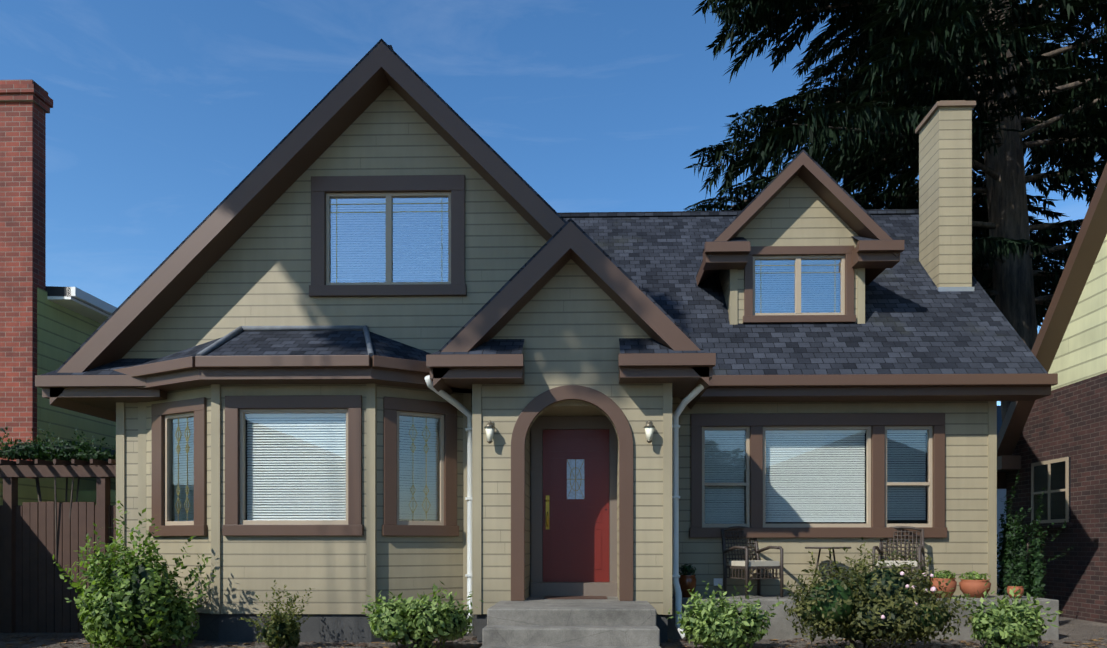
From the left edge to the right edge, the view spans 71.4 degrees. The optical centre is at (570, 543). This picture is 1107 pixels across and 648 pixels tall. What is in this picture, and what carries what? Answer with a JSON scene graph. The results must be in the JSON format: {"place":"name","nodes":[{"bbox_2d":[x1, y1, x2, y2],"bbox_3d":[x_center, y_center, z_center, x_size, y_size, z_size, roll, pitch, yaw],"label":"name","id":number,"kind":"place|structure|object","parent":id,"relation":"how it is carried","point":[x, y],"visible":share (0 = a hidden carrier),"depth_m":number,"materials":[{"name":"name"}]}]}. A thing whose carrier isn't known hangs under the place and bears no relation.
{"place":"outdoors","nodes":[
{"label":"outdoors","id":0,"kind":"place"},
{"bbox_2d":[0,80,52,478],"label":"neighbour chimney","id":1,"kind":"object","parent":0,"point":[26,106],"visible":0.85,"depth_m":11.54,"materials":[{"name":"red brick"}]},
{"bbox_2d":[0,0,1105,405],"label":"sky","id":2,"kind":"structure","parent":0,"point":[161,108],"materials":[{"name":"blue"}]},
{"bbox_2d":[0,576,1106,647],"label":"ground","id":3,"kind":"structure","parent":0,"point":[1073,629],"depth_m":9.47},
{"bbox_2d":[0,459,115,632],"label":"fence gate","id":4,"kind":"structure","parent":3,"relation":"on","point":[35,592],"depth_m":10.61,"materials":[{"name":"brown wood"}]},
{"bbox_2d":[0,423,115,570],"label":"climbing vine","id":5,"kind":"object","parent":3,"relation":"on","point":[47,451],"visible":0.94,"depth_m":10.52,"materials":[{"name":"green plant"}]},
{"bbox_2d":[0,478,115,505],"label":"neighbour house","id":6,"kind":"structure","parent":3,"relation":"on","point":[27,489],"depth_m":11.77,"materials":[{"name":"wood"}]},
{"bbox_2d":[37,287,115,487],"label":"neighbour house","id":7,"kind":"structure","parent":6,"relation":"on","point":[63,334],"depth_m":12.15,"materials":[{"name":"green"}]},
{"bbox_2d":[46,286,116,504],"bbox_3d":[-10.262,-1.423,18.983,7.400,5.500,14.200,0,0,1],"label":"neighbour eave","id":8,"kind":"object","parent":7,"relation":"attached to","point":[83,303],"visible":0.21,"depth_m":12.32,"materials":[{"name":"white metal"}]},
{"bbox_2d":[52,500,216,647],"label":"shrub","id":9,"kind":"object","parent":3,"relation":"on","point":[136,600],"visible":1,"depth_m":8.80,"materials":[{"name":"green plant"}]},
{"bbox_2d":[239,580,311,647],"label":"shrub","id":10,"kind":"object","parent":3,"relation":"on","point":[281,630],"visible":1,"depth_m":8.87,"materials":[{"name":"green plant"}]},
{"bbox_2d":[170,611,667,642],"bbox_3d":[0.003,1.190,13.823,11.860,0.650,8.590,0,0,1],"label":"house foundation","id":11,"kind":"object","parent":3,"relation":"on","point":[313,627],"visible":0.11,"depth_m":9.60,"materials":[{"name":"grey concrete"}]},
{"bbox_2d":[146,385,210,613],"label":"bay wall","id":12,"kind":"structure","parent":11,"relation":"attached to","point":[170,547],"depth_m":9.87,"materials":[{"name":"beige wood"}]},
{"bbox_2d":[149,397,207,535],"bbox_3d":[-5.053,-0.968,9.914,1.090,1.740,0.075,0,0,28],"label":"window trim","id":13,"kind":"structure","parent":12,"relation":"attached to","point":[198,408],"depth_m":9.85,"materials":[{"name":"brown wood"}]},
{"bbox_2d":[165,412,193,524],"bbox_3d":[-5.021,-0.958,9.974,0.644,1.444,0.070,0,0,28],"label":"bay sash window","id":14,"kind":"structure","parent":13,"relation":"in","point":[168,474],"depth_m":10.09,"materials":[{"name":"beige wood"}]},
{"bbox_2d":[169,417,193,520],"bbox_3d":[-5.021,-0.958,9.974,0.564,1.364,0.001,0,0,28],"label":"bay window glass","id":15,"kind":"object","parent":14,"relation":"in","point":[180,470],"visible":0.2,"depth_m":10.00,"materials":[{"name":"clear glass"}]},
{"bbox_2d":[175,417,189,520],"bbox_3d":[-5.023,-0.958,9.970,0.294,1.354,0.007,0,0,28],"label":"bay lead window","id":16,"kind":"structure","parent":13,"relation":"attached to","point":[178,488],"depth_m":9.95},
{"bbox_2d":[173,417,193,520],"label":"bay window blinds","id":17,"kind":"object","parent":13,"relation":"attached to","point":[185,468],"depth_m":10.06,"materials":[{"name":"white plastic"}]},
{"bbox_2d":[50,39,388,421],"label":"roof","id":18,"kind":"structure","parent":11,"relation":"on","point":[352,95],"depth_m":9.88,"materials":[{"name":"brown wood"}]},
{"bbox_2d":[35,358,166,402],"bbox_3d":[-6.029,-2.178,10.034,1.570,0.590,0.500,0,0,1],"label":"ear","id":19,"kind":"object","parent":18,"relation":"attached to","point":[106,383],"visible":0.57,"depth_m":9.88},
{"bbox_2d":[221,384,365,613],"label":"bay wall","id":20,"kind":"structure","parent":11,"relation":"attached to","point":[330,571],"depth_m":9.57,"materials":[{"name":"beige wood"}]},
{"bbox_2d":[222,395,363,535],"bbox_3d":[-3.443,-0.968,9.558,1.747,1.740,0.075,0,0,1],"label":"window frame","id":21,"kind":"structure","parent":20,"relation":"attached to","point":[352,404],"depth_m":9.53,"materials":[{"name":"brown wood"}]},
{"bbox_2d":[240,409,347,524],"bbox_3d":[-3.442,-0.958,9.625,1.381,1.444,0.070,0,0,1],"label":"bay sash window","id":22,"kind":"structure","parent":21,"relation":"in","point":[243,521],"depth_m":9.60,"materials":[{"name":"beige wood"}]},
{"bbox_2d":[244,413,345,519],"bbox_3d":[-3.442,-0.958,9.625,1.301,1.364,0.001,0,0,1],"label":"bay window glass","id":23,"kind":"object","parent":22,"relation":"in","point":[296,468],"visible":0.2,"depth_m":9.62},
{"bbox_2d":[245,413,345,519],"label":"window blinds","id":24,"kind":"object","parent":21,"relation":"attached to","point":[284,463],"depth_m":9.69,"materials":[{"name":"white plastic"}]},
{"bbox_2d":[135,330,471,393],"bbox_3d":[-3.547,-2.413,9.763,4.675,0.860,0.970,0,0,1],"label":"roof bay","id":25,"kind":"object","parent":11,"relation":"on","point":[318,342],"visible":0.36,"depth_m":9.54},
{"bbox_2d":[114,355,429,376],"bbox_3d":[-3.549,-2.180,9.581,4.755,0.135,0.787,0,0,1],"label":"roof gutter","id":26,"kind":"object","parent":25,"relation":"attached to","point":[273,361],"visible":0.81,"depth_m":9.21,"materials":[{"name":"brown metal"}]},
{"bbox_2d":[196,325,373,356],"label":"roof bay hip caps","id":27,"kind":"object","parent":25,"relation":"on","point":[232,334],"visible":0.83,"depth_m":10.20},
{"bbox_2d":[122,85,546,563],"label":"gable wall","id":28,"kind":"structure","parent":11,"relation":"on","point":[258,273],"depth_m":10.21,"materials":[{"name":"beige wood"}]},
{"bbox_2d":[309,175,466,296],"bbox_3d":[-2.417,-4.068,10.185,2.085,1.590,0.075,0,0,1],"label":"window trim","id":29,"kind":"structure","parent":28,"relation":"attached to","point":[322,186],"depth_m":10.16,"materials":[{"name":"brown wood"}]},
{"bbox_2d":[326,192,450,284],"bbox_3d":[-2.416,-4.038,10.251,1.679,1.244,0.073,0,0,1],"label":"window frame","id":30,"kind":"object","parent":29,"relation":"in","point":[389,236],"depth_m":10.21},
{"bbox_2d":[330,197,447,282],"bbox_3d":[-2.416,-4.038,10.252,1.599,1.164,0.001,0,0,1],"label":"gable window glass","id":31,"kind":"object","parent":30,"relation":"in","point":[397,236],"visible":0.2,"depth_m":10.25,"materials":[{"name":"glass"}]},
{"bbox_2d":[330,197,447,282],"bbox_3d":[-2.416,-4.038,10.248,1.589,1.154,0.007,0,0,1],"label":"window grille","id":32,"kind":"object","parent":30,"relation":"attached to","point":[336,204],"depth_m":10.26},
{"bbox_2d":[332,198,447,280],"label":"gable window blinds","id":33,"kind":"object","parent":29,"relation":"attached to","point":[380,233],"depth_m":10.31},
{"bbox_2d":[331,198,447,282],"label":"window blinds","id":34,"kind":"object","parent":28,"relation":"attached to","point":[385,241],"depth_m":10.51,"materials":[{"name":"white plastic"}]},
{"bbox_2d":[84,383,695,411],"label":"eave soffits","id":35,"kind":"object","parent":11,"relation":"on","point":[681,389],"visible":0.08,"depth_m":9.97,"materials":[{"name":"brown wood"}]},
{"bbox_2d":[377,384,462,612],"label":"bay wall","id":36,"kind":"structure","parent":11,"relation":"attached to","point":[409,566],"depth_m":9.84,"materials":[{"name":"beige wood"}]},
{"bbox_2d":[399,415,422,520],"bbox_3d":[-2.076,-0.958,10.139,0.845,1.650,0.030,0,0,-30],"label":"curtain","id":37,"kind":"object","parent":36,"relation":"attached to","point":[410,465],"depth_m":10.11,"materials":[{"name":"beige fabric"}]},
{"bbox_2d":[382,396,458,535],"bbox_3d":[-1.912,-0.968,9.850,1.005,1.740,0.075,0,0,-29],"label":"window trim","id":38,"kind":"structure","parent":36,"relation":"attached to","point":[392,406],"depth_m":9.79,"materials":[{"name":"brown wood"}]},
{"bbox_2d":[399,416,437,519],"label":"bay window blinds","id":39,"kind":"object","parent":38,"relation":"attached to","point":[408,513],"depth_m":9.96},
{"bbox_2d":[409,417,430,520],"bbox_3d":[-1.943,-0.958,9.904,0.292,1.354,0.007,0,0,-30],"label":"leaded bay window","id":40,"kind":"structure","parent":38,"relation":"attached to","point":[426,451],"depth_m":9.95,"materials":[{"name":"grey metal"}]},
{"bbox_2d":[397,411,443,524],"bbox_3d":[-1.946,-0.958,9.908,0.639,1.444,0.070,0,0,-29],"label":"bay sash window","id":41,"kind":"structure","parent":38,"relation":"in","point":[441,462],"depth_m":9.99,"materials":[{"name":"beige wood"}]},
{"bbox_2d":[399,416,439,520],"bbox_3d":[-1.946,-0.958,9.908,0.559,1.364,0.001,0,0,-30],"label":"bay window glass","id":42,"kind":"object","parent":41,"relation":"in","point":[419,468],"visible":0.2,"depth_m":9.90,"materials":[{"name":"clear glass"}]},
{"bbox_2d":[482,259,662,614],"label":"entry wall","id":43,"kind":"structure","parent":11,"relation":"on","point":[571,322],"depth_m":9.55,"materials":[{"name":"beige wood"}]},
{"bbox_2d":[484,421,494,443],"bbox_3d":[-0.996,-1.376,9.487,0.150,0.287,0.165,0,0,1],"label":"sconce","id":44,"kind":"object","parent":43,"relation":"attached to","point":[489,427],"visible":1,"depth_m":9.44,"materials":[{"name":"white glass"}]},
{"bbox_2d":[433,218,570,394],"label":"roof fascia","id":45,"kind":"structure","parent":43,"relation":"on","point":[524,285],"depth_m":9.22,"materials":[{"name":"brown wood"}]},
{"bbox_2d":[511,385,632,600],"bbox_3d":[0.016,-0.626,9.537,1.515,2.668,0.060,0,0,1],"label":"door arch trim","id":46,"kind":"structure","parent":43,"relation":"attached to","point":[604,403],"depth_m":9.51,"materials":[{"name":"brown wood"}]},
{"bbox_2d":[571,219,708,408],"bbox_3d":[0.925,-2.888,13.652,1.650,2.010,8.950,0,0,1],"label":"roof entry","id":47,"kind":"object","parent":43,"relation":"on","point":[614,281],"visible":0.25,"depth_m":9.19,"materials":[{"name":"brown wood"}]},
{"bbox_2d":[381,38,565,240],"bbox_3d":[-1.104,-5.043,13.973,2.420,2.780,8.400,0,0,1],"label":"bargeboard","id":48,"kind":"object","parent":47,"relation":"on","point":[477,152],"depth_m":9.79,"materials":[{"name":"brown wood"}]},
{"bbox_2d":[618,338,715,383],"bbox_3d":[1.141,-2.263,9.296,1.140,0.560,0.450,0,0,1],"label":"eave return","id":49,"kind":"object","parent":47,"relation":"attached to","point":[645,360],"visible":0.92,"depth_m":9.17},
{"bbox_2d":[643,420,654,442],"bbox_3d":[0.964,-1.376,9.443,0.150,0.287,0.165,0,0,1],"label":"sconce","id":50,"kind":"object","parent":43,"relation":"attached to","point":[649,426],"visible":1,"depth_m":9.39,"materials":[{"name":"white glass"}]},
{"bbox_2d":[672,397,987,594],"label":"wall","id":51,"kind":"structure","parent":11,"relation":"attached to","point":[961,548],"depth_m":10.75,"materials":[{"name":"beige wood"}]},
{"bbox_2d":[424,375,703,639],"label":"downspouts","id":52,"kind":"object","parent":51,"relation":"attached to","point":[685,401],"visible":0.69,"depth_m":9.77,"materials":[{"name":"white metal"}]},
{"bbox_2d":[714,578,722,585],"bbox_3d":[2.065,0.537,10.786,0.120,0.100,0.030,0,0,1],"label":"outlet box","id":53,"kind":"object","parent":51,"relation":"attached to","point":[717,581],"visible":0.93,"depth_m":10.77,"materials":[{"name":"white paint"}]},
{"bbox_2d":[702,426,932,527],"bbox_3d":[3.446,-0.935,10.817,3.214,1.419,0.075,0,0,1],"label":"window frame","id":54,"kind":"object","parent":51,"relation":"in","point":[929,483],"depth_m":10.79,"materials":[{"name":"beige wood"}]},
{"bbox_2d":[705,429,927,523],"bbox_3d":[3.446,-0.935,10.819,3.134,1.339,0.001,0,0,1],"label":"porch window glass","id":55,"kind":"object","parent":54,"relation":"in","point":[818,476],"visible":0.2,"depth_m":10.82,"materials":[{"name":"clear glass"}]},
{"bbox_2d":[689,413,946,537],"bbox_3d":[3.445,-0.950,10.787,3.560,1.735,0.145,0,0,1],"label":"window trim","id":56,"kind":"structure","parent":51,"relation":"attached to","point":[876,422],"depth_m":10.73,"materials":[{"name":"brown wood"}]},
{"bbox_3d":[-1.116,-0.748,9.922,0.150,3.250,0.700,0,0,1],"label":"entry wall","id":57,"kind":"object","parent":11,"relation":"on","visible":0},
{"bbox_2d":[426,339,524,383],"bbox_3d":[-1.134,-2.263,9.348,1.150,0.560,0.450,0,0,1],"label":"eave return","id":58,"kind":"object","parent":57,"relation":"attached to","point":[496,361],"visible":0.92,"depth_m":9.21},
{"bbox_2d":[3,635,1106,647],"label":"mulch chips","id":59,"kind":"object","parent":3,"relation":"on","point":[786,646],"visible":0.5,"depth_m":9.33,"materials":[{"name":"brown wood"}]},
{"bbox_2d":[361,581,483,647],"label":"shrub left of steps","id":60,"kind":"object","parent":59,"relation":"on","point":[405,622],"visible":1,"depth_m":8.65,"materials":[{"name":"green plant"}]},
{"bbox_2d":[782,537,978,647],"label":"shrub","id":61,"kind":"object","parent":59,"relation":"on","point":[887,603],"visible":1,"depth_m":8.35,"materials":[{"name":"green plant"}]},
{"bbox_2d":[480,601,660,647],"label":"entry steps","id":62,"kind":"structure","parent":3,"relation":"on","point":[571,624],"depth_m":8.33,"materials":[{"name":"grey concrete"}]},
{"bbox_2d":[668,580,781,647],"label":"shrub right of steps","id":63,"kind":"object","parent":3,"relation":"on","point":[711,624],"visible":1,"depth_m":8.69,"materials":[{"name":"green plant"}]},
{"bbox_2d":[668,595,1058,639],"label":"porch slab","id":64,"kind":"structure","parent":3,"relation":"on","point":[780,627],"depth_m":9.88,"materials":[{"name":"concrete"}]},
{"bbox_2d":[679,564,695,597],"bbox_3d":[1.564,0.491,10.317,0.261,0.453,0.251,0,0,1],"label":"glazed pot","id":65,"kind":"object","parent":64,"relation":"on","point":[687,581],"visible":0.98,"depth_m":10.23,"materials":[{"name":"brown ceramic"}]},
{"bbox_2d":[721,526,783,598],"bbox_3d":[2.451,0.236,10.449,0.604,0.962,0.626,0,0,-23],"label":"chair","id":66,"kind":"object","parent":64,"relation":"on","point":[757,564],"visible":0.92,"depth_m":10.42,"materials":[{"name":"wood"}]},
{"bbox_2d":[805,547,850,579],"bbox_3d":[3.445,0.381,10.319,0.600,0.678,0.600,0,0,1],"label":"bistro table","id":67,"kind":"object","parent":64,"relation":"on","point":[819,548],"visible":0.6,"depth_m":10.20,"materials":[{"name":"metal"}]},
{"bbox_2d":[872,526,924,584],"bbox_3d":[4.436,0.236,10.403,0.604,0.962,0.626,0,0,29],"label":"chair","id":68,"kind":"object","parent":64,"relation":"on","point":[921,552],"visible":0.42,"depth_m":10.55,"materials":[{"name":"wicker"}]},
{"bbox_2d":[930,570,956,597],"bbox_3d":[4.944,0.534,10.235,0.342,0.366,0.340,0,0,1],"label":"terracotta pot","id":69,"kind":"object","parent":64,"relation":"on","point":[939,575],"visible":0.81,"depth_m":10.12,"materials":[{"name":"orange ceramic"}]},
{"bbox_2d":[958,571,990,597],"bbox_3d":[5.403,0.538,10.274,0.398,0.358,0.380,0,0,1],"label":"terracotta pot","id":70,"kind":"object","parent":64,"relation":"on","point":[970,585],"visible":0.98,"depth_m":10.15,"materials":[{"name":"orange ceramic"}]},
{"bbox_2d":[1006,577,1023,597],"bbox_3d":[5.838,0.575,10.115,0.211,0.285,0.216,0,0,1],"label":"pot","id":71,"kind":"object","parent":64,"relation":"on","point":[1013,582],"visible":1,"depth_m":10.06,"materials":[{"name":"orange ceramic"}]},
{"bbox_2d":[997,406,1005,575],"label":"house","id":72,"kind":"structure","parent":3,"relation":"on","point":[1001,494],"depth_m":29.48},
{"bbox_2d":[951,582,1062,647],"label":"shrub","id":73,"kind":"object","parent":3,"relation":"on","point":[1015,624],"visible":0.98,"depth_m":8.60,"materials":[{"name":"green plant"}]},
{"bbox_2d":[997,471,1072,597],"bbox_3d":[6.412,0.088,10.980,1.122,2.321,0.796,0,0,1],"label":"columnar shrub","id":74,"kind":"object","parent":3,"relation":"on","point":[1014,555],"visible":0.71,"depth_m":10.92,"materials":[{"name":"green plant"}]},
{"bbox_2d":[1006,372,1106,623],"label":"brick wall","id":75,"kind":"structure","parent":3,"relation":"on","point":[1070,420],"depth_m":12.58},
{"bbox_2d":[1028,457,1071,527],"bbox_3d":[8.232,-0.853,13.236,0.100,1.160,1.150,0,0,1],"label":"neighbour window","id":76,"kind":"structure","parent":75,"relation":"in","point":[1052,477],"depth_m":13.15,"materials":[{"name":"glass"}]},
{"bbox_2d":[997,163,1106,488],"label":"neighbour roof","id":77,"kind":"structure","parent":75,"relation":"on","point":[1088,243],"depth_m":12.65,"materials":[{"name":"brown wood"}]},
{"bbox_2d":[1048,235,1106,389],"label":"gable siding","id":78,"kind":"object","parent":75,"relation":"on","point":[1081,354],"depth_m":12.28,"materials":[{"name":"beige wood"}]},
{"bbox_2d":[116,383,996,614],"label":"corner boards","id":79,"kind":"object","parent":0,"point":[371,489],"visible":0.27,"depth_m":9.57,"materials":[{"name":"beige wood"}]},
{"bbox_2d":[525,596,618,600],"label":"entry alcove floor","id":80,"kind":"structure","parent":0,"point":[529,598],"depth_m":9.76,"materials":[{"name":"concrete"}]},
{"bbox_2d":[526,430,618,598],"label":"entry alcove sides","id":81,"kind":"object","parent":80,"relation":"on","point":[528,517],"visible":0.11,"depth_m":10.19,"materials":[{"name":"beige wood"}]},
{"bbox_2d":[530,416,616,595],"bbox_3d":[0.038,-0.543,10.491,1.575,2.500,0.150,0,0,1],"label":"door frame","id":82,"kind":"object","parent":80,"relation":"on","point":[540,424],"visible":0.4,"depth_m":10.43,"materials":[{"name":"brown wood"}]},
{"bbox_2d":[543,429,608,581],"bbox_3d":[0.071,-0.516,10.426,0.902,2.066,0.120,0,0,1],"label":"entry door","id":83,"kind":"structure","parent":82,"relation":"in","point":[575,505],"depth_m":10.44,"materials":[{"name":"red wood"}]},
{"bbox_2d":[531,582,616,596],"bbox_3d":[0.070,0.615,10.376,1.210,0.185,0.180,0,0,1],"label":"door riser","id":84,"kind":"object","parent":80,"relation":"on","point":[544,589],"visible":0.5,"depth_m":10.29,"materials":[{"name":"brown wood"}]},
{"bbox_2d":[543,596,606,598],"bbox_3d":[0.062,0.701,10.021,0.810,0.012,0.450,0,0,1],"label":"entry doormat","id":85,"kind":"object","parent":80,"relation":"on","point":[575,597],"visible":0.86,"depth_m":9.95,"materials":[{"name":"brown fabric"}]},
{"bbox_2d":[539,401,605,415],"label":"arch soffit","id":86,"kind":"structure","parent":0,"point":[571,408],"depth_m":10.02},
{"bbox_2d":[755,260,839,310],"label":"window blinds","id":87,"kind":"object","parent":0,"point":[802,291],"depth_m":11.50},
{"bbox_2d":[563,214,1047,374],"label":"roof side","id":88,"kind":"structure","parent":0,"point":[917,321],"depth_m":11.38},
{"bbox_2d":[717,270,728,312],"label":"dormer cheeks","id":89,"kind":"object","parent":88,"relation":"on","point":[724,277],"depth_m":11.89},
{"bbox_2d":[696,150,802,285],"bbox_3d":[2.698,-4.888,12.451,1.350,1.570,2.730,0,0,1],"label":"roof dormer","id":90,"kind":"object","parent":88,"relation":"on","point":[761,201],"visible":0.46,"depth_m":11.09,"materials":[{"name":"brown wood"}]},
{"bbox_2d":[703,237,749,269],"bbox_3d":[2.255,-4.303,11.216,0.640,0.480,0.400,0,0,1],"label":"eave return","id":91,"kind":"object","parent":90,"relation":"attached to","point":[732,253],"visible":0.95,"depth_m":11.11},
{"bbox_2d":[736,176,858,323],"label":"dormer wall","id":92,"kind":"structure","parent":88,"relation":"on","point":[797,211],"depth_m":11.39,"materials":[{"name":"beige wood"}]},
{"bbox_2d":[729,240,864,324],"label":"dormer corner boards","id":93,"kind":"object","parent":92,"relation":"attached to","point":[733,296],"visible":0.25,"depth_m":11.39,"materials":[{"name":"beige wood"}]},
{"bbox_2d":[743,245,855,322],"bbox_3d":[3.373,-3.828,11.373,1.650,1.130,0.075,0,0,1],"label":"window trim","id":94,"kind":"structure","parent":92,"relation":"attached to","point":[849,316],"depth_m":11.35,"materials":[{"name":"brown wood"}]},
{"bbox_2d":[753,255,844,314],"bbox_3d":[3.375,-3.818,11.439,1.364,0.904,0.073,0,0,1],"label":"window frame","id":95,"kind":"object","parent":94,"relation":"in","point":[798,259],"depth_m":11.40,"materials":[{"name":"beige wood"}]},
{"bbox_2d":[755,259,840,312],"bbox_3d":[3.375,-3.818,11.441,1.284,0.824,0.001,0,0,1],"label":"dormer window glass","id":96,"kind":"object","parent":95,"relation":"in","point":[805,292],"visible":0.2,"depth_m":11.44,"materials":[{"name":"glass"}]},
{"bbox_2d":[755,265,840,272],"bbox_3d":[3.375,-3.818,11.436,1.274,0.814,0.007,0,0,1],"label":"dormer window lead","id":97,"kind":"object","parent":96,"relation":"attached to","point":[794,272],"depth_m":11.44,"materials":[{"name":"grey metal"}]},
{"bbox_2d":[797,150,897,284],"bbox_3d":[4.047,-4.888,12.421,1.350,1.570,2.730,0,0,1],"label":"board","id":98,"kind":"object","parent":88,"relation":"attached to","point":[835,197],"visible":0.21,"depth_m":11.07,"materials":[{"name":"brown wood"}]},
{"bbox_2d":[852,236,903,268],"bbox_3d":[4.434,-4.303,11.167,0.640,0.480,0.400,0,0,1],"label":"eave return","id":99,"kind":"object","parent":98,"relation":"attached to","point":[870,253],"visible":0.86,"depth_m":11.06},
{"bbox_2d":[697,373,1057,401],"bbox_3d":[4.059,-2.115,10.490,4.760,0.265,0.550,0,0,1],"label":"eave","id":100,"kind":"object","parent":88,"relation":"attached to","point":[878,388],"visible":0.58,"depth_m":10.29,"materials":[{"name":"brown wood"}]},
{"bbox_2d":[915,100,975,290],"bbox_3d":[6.020,-5.323,12.396,0.595,3.300,0.820,0,0,1],"label":"chimney","id":101,"kind":"object","parent":88,"relation":"on","point":[943,129],"visible":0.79,"depth_m":12.03,"materials":[{"name":"beige wood"}]},
{"bbox_2d":[705,430,926,523],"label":"window blinds","id":102,"kind":"object","parent":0,"point":[908,511],"depth_m":10.88,"materials":[{"name":"white plastic"}]},
{"bbox_2d":[683,0,1106,422],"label":"fir tree","id":103,"kind":"object","parent":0,"point":[903,48],"depth_m":19.66,"materials":[{"name":"green plant"}]},
{"bbox_3d":[5.887,-2.553,14.368,0.180,6.860,7.300,0,0,1],"label":"side wall","id":104,"kind":"object","parent":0,"visible":0},
{"bbox_3d":[2.317,-4.038,16.156,8.460,4.090,3.840,0,0,1],"label":"roof","id":105,"kind":"object","parent":104,"relation":"attached to","visible":0},
{"bbox_2d":[389,45,918,217],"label":"roof ridge caps","id":106,"kind":"object","parent":105,"relation":"on","point":[704,213],"visible":0.11,"depth_m":14.15,"materials":[{"name":"grey"}]}
]}

